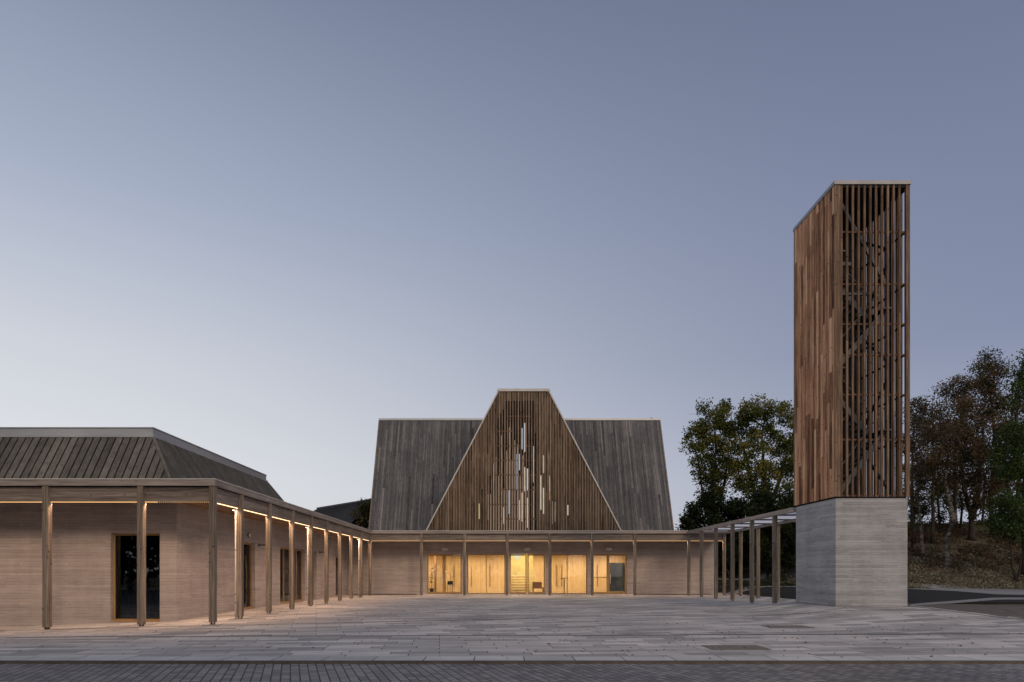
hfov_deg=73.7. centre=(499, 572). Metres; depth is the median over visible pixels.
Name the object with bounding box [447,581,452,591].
armchair
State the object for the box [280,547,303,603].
window
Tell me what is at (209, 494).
timber colonnade
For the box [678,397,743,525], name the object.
tall tree
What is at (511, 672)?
road
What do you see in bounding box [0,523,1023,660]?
ground
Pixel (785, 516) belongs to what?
timber pergola
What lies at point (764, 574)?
footpath
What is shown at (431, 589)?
potted plant
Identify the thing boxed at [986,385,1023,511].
autumn tree
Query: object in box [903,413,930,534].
autumn tree
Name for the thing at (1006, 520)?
green shrub
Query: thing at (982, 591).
gutter path
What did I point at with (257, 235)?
sky
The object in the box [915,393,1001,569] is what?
birch tree
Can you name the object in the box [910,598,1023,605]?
grey path
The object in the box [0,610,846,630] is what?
drain channel
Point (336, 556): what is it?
door
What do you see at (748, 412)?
tall tree
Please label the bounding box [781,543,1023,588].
rough grass
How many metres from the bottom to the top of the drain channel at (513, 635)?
0.023 m
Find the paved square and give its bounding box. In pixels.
[0,593,1023,636]
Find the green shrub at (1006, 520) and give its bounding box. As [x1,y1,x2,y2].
[967,481,1023,581]
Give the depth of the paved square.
23.27 m
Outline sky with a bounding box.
[0,0,1023,529]
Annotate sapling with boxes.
[910,435,915,546]
[935,460,940,524]
[952,456,962,528]
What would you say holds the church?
on the ground at (746, 572)
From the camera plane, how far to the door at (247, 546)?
30.66 m
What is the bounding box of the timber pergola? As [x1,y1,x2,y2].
[688,507,795,602]
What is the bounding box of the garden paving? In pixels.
[726,586,795,594]
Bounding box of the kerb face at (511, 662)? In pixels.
[0,661,1023,663]
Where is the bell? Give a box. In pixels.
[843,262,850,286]
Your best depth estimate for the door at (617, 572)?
50.39 m
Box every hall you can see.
[0,427,347,626]
[314,499,370,527]
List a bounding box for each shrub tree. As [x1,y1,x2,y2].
[675,489,729,545]
[715,492,755,579]
[741,485,796,577]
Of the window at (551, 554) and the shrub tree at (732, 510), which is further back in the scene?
the shrub tree at (732, 510)
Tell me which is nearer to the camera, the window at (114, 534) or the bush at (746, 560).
the window at (114, 534)
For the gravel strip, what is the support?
on the ground at (746, 572)
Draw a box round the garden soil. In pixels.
[718,566,1023,602]
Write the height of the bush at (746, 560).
4.317 m
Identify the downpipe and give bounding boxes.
[235,510,236,618]
[307,527,307,605]
[358,539,358,596]
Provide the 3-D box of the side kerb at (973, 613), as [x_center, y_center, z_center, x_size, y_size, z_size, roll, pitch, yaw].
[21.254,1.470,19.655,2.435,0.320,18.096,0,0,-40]
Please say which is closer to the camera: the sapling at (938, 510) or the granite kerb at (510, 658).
the granite kerb at (510, 658)
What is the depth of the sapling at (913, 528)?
53.94 m
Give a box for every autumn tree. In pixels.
[903,383,971,543]
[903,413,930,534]
[914,420,975,523]
[932,362,1020,540]
[963,346,1023,536]
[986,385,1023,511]
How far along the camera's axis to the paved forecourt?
15.53 m
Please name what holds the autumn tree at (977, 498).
on the ground at (746, 572)
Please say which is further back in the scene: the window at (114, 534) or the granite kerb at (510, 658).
the window at (114, 534)
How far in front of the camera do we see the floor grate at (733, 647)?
14.96 m
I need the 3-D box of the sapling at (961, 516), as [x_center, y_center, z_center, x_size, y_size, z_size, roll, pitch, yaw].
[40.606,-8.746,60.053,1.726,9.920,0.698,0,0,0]
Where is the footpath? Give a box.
[718,557,794,579]
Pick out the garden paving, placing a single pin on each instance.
(745, 589)
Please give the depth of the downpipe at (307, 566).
32.91 m
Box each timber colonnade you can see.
[0,478,371,628]
[348,530,726,595]
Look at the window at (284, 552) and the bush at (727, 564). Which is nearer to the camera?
the window at (284, 552)
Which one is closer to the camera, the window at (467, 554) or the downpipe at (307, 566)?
the downpipe at (307, 566)
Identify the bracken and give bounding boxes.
[907,518,1021,572]
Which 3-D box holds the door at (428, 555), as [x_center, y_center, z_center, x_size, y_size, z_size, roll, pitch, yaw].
[-4.690,0.079,50.316,1.245,2.918,0.148,0,0,0]
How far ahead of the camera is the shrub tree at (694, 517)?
56.03 m
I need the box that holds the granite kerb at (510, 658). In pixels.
[0,656,1023,659]
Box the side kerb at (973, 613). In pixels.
[917,606,1023,619]
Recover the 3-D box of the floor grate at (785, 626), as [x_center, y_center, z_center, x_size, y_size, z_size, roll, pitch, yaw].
[8.738,1.625,20.760,1.297,0.018,0.800,0,0,0]
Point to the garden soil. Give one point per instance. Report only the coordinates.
(787, 592)
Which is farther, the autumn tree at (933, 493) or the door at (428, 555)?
the autumn tree at (933, 493)
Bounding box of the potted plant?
[429,567,434,591]
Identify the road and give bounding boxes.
[0,664,1023,681]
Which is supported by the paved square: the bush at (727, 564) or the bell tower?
the bell tower
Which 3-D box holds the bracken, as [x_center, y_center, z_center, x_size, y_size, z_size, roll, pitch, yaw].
[42.613,-2.583,55.412,34.311,5.616,16.164,0,0,0]
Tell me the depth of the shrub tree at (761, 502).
56.13 m
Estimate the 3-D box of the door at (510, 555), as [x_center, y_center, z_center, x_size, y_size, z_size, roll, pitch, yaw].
[1.390,0.079,50.355,1.288,2.918,0.070,0,0,0]
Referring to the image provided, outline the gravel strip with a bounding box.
[910,583,1023,590]
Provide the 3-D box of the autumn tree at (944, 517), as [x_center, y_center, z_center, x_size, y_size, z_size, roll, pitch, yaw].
[41.820,-9.399,63.960,6.200,10.141,5.036,0,0,0]
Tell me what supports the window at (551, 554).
in the church
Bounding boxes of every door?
[244,542,254,609]
[313,552,315,599]
[336,556,337,595]
[427,554,443,593]
[444,554,461,593]
[509,554,526,593]
[527,554,544,593]
[594,554,607,593]
[608,554,626,593]
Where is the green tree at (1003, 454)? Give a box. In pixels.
[980,349,1023,576]
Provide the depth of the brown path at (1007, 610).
25.80 m
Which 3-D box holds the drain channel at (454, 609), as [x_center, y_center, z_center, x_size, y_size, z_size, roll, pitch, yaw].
[0.577,1.520,29.028,22.430,0.188,3.750,0,0,-19]
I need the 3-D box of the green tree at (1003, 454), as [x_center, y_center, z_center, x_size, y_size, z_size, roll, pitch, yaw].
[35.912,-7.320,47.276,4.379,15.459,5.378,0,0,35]
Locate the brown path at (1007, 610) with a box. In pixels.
[907,603,1023,618]
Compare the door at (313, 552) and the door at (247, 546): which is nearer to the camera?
the door at (247, 546)
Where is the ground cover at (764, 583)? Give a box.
[718,565,795,594]
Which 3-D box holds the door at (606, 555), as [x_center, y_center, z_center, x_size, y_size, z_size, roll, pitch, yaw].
[7.403,0.079,50.355,1.219,2.918,0.070,0,0,0]
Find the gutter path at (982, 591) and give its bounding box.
[907,585,1023,594]
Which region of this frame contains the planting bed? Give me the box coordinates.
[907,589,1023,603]
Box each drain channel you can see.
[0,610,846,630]
[54,633,989,636]
[230,605,694,619]
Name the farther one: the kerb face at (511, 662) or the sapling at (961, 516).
the sapling at (961, 516)
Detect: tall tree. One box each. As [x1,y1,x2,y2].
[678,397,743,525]
[723,393,793,568]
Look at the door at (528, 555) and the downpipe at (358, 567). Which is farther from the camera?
the door at (528, 555)
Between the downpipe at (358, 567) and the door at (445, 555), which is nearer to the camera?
the downpipe at (358, 567)
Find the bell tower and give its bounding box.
[793,180,910,606]
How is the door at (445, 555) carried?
in the church
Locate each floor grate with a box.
[701,645,771,649]
[760,625,813,627]
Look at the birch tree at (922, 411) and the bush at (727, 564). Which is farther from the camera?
the bush at (727, 564)
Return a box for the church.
[348,389,713,594]
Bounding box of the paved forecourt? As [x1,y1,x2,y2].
[0,634,1023,655]
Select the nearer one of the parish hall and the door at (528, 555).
the parish hall
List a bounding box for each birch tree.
[903,394,943,557]
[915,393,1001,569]
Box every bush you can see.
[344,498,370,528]
[718,542,738,574]
[738,527,771,567]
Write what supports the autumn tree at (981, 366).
on the ground at (746, 572)
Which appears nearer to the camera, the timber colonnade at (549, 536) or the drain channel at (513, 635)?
the drain channel at (513, 635)
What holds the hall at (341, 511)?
on the ground at (746, 572)
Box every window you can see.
[111,533,159,621]
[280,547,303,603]
[467,554,504,593]
[551,554,586,593]
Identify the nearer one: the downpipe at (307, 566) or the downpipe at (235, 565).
the downpipe at (235, 565)
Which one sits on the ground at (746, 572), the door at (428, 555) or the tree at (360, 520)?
the tree at (360, 520)
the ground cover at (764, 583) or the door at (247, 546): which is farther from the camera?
the ground cover at (764, 583)

